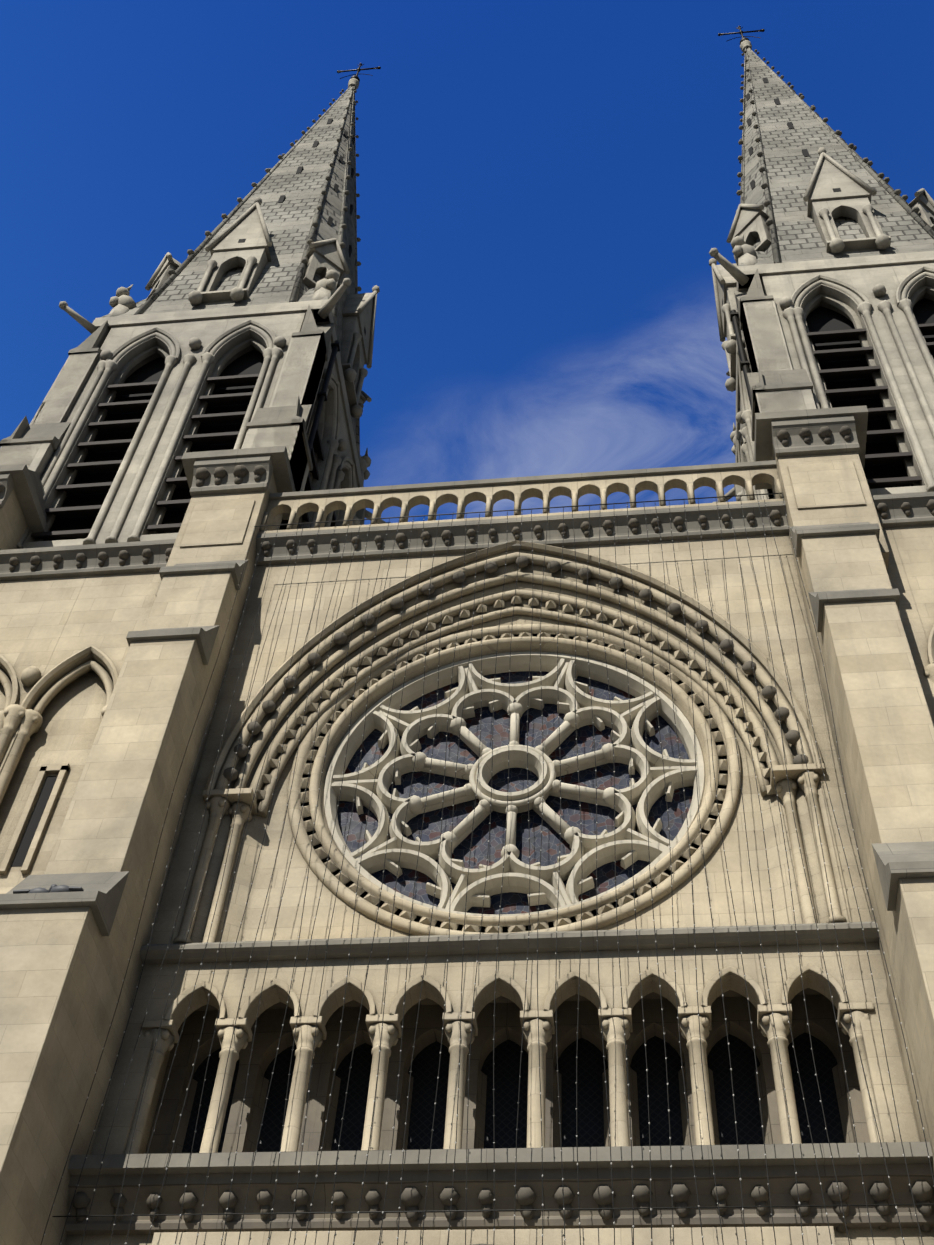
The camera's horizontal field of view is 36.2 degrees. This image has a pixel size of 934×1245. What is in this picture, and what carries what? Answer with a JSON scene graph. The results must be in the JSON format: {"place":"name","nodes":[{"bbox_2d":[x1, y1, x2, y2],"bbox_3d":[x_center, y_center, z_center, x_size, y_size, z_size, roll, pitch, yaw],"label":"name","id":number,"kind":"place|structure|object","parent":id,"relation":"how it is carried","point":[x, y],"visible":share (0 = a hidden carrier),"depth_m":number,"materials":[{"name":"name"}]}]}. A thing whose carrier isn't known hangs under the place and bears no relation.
{"place":"outdoors","nodes":[
{"label":"outdoors","id":0,"kind":"place"},
{"bbox_2d":[0,443,933,1244],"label":"church facade","id":1,"kind":"structure","parent":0,"point":[98,715],"depth_m":20.11,"materials":[{"name":"beige stone"}]},
{"bbox_2d":[0,49,933,1244],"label":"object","id":2,"kind":"object","parent":1,"relation":"attached to","point":[99,895],"visible":0.46,"depth_m":24.35,"materials":[{"name":"grey stone"}]},
{"bbox_2d":[13,884,83,893],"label":"pigeons","id":3,"kind":"object","parent":2,"relation":"on","point":[59,888],"visible":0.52,"depth_m":17.35,"materials":[{"name":"grey"}]},
{"bbox_2d":[0,40,933,548],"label":"belfries and lucarnes","id":4,"kind":"object","parent":2,"relation":"on","point":[878,298],"visible":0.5,"depth_m":33.80,"materials":[{"name":"grey stone"}]},
{"bbox_2d":[31,323,933,540],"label":"louvers","id":5,"kind":"object","parent":4,"relation":"on","point":[251,379],"visible":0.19,"depth_m":31.27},
{"bbox_2d":[100,47,933,463],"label":"octagonal spires","id":6,"kind":"object","parent":4,"relation":"on","point":[784,175],"visible":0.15,"depth_m":42.42,"materials":[{"name":"grey stone"}]},
{"bbox_2d":[0,426,933,1231],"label":"crockets and ballflowers","id":7,"kind":"object","parent":2,"relation":"attached to","point":[880,1192],"visible":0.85,"depth_m":15.85,"materials":[{"name":"grey stone"}]},
{"bbox_2d":[11,77,933,866],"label":"dark openings","id":8,"kind":"object","parent":2,"relation":"attached to","point":[819,319],"visible":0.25,"depth_m":32.16,"materials":[{"name":"black"}]},
{"bbox_2d":[41,493,933,1244],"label":"light string wires","id":9,"kind":"object","parent":2,"relation":"attached to","point":[399,1211],"visible":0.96,"depth_m":17.64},
{"bbox_2d":[44,502,929,1244],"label":"string light bulbs","id":10,"kind":"object","parent":9,"relation":"attached to","point":[500,906],"visible":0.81,"depth_m":17.98,"materials":[{"name":"white glass"}]},
{"bbox_2d":[65,988,933,1234],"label":"arcade gallery","id":11,"kind":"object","parent":2,"relation":"attached to","point":[822,1028],"depth_m":16.95,"materials":[{"name":"beige stone"}]},
{"bbox_2d":[324,652,704,915],"bbox_3d":[0.702,2.386,21.888,6.219,5.970,0.320,-3,-52,6],"label":"rose window tracery","id":12,"kind":"object","parent":2,"relation":"attached to","point":[516,873],"visible":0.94,"depth_m":21.85,"materials":[{"name":"beige stone"}]},
{"bbox_2d":[337,671,693,913],"bbox_3d":[0.722,2.527,21.997,5.860,5.860,0.001,-3,-52,6],"label":"stained glass","id":13,"kind":"object","parent":12,"relation":"in","point":[602,776],"visible":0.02,"depth_m":21.79,"materials":[{"name":"grey glass"}]},
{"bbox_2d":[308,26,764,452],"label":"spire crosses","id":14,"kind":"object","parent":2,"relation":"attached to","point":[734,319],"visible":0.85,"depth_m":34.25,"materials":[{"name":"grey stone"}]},
{"bbox_2d":[182,1033,844,1152],"bbox_3d":[0.490,6.221,17.960,8.940,3.080,0.015,-3,-52,6],"label":"window","id":15,"kind":"structure","parent":1,"relation":"in","point":[424,1069],"depth_m":18.14,"materials":[{"name":"black glass"}]},
{"bbox_2d":[0,0,933,524],"label":"sky","id":16,"kind":"structure","parent":0,"point":[547,189],"materials":[{"name":"blue"}]}
]}

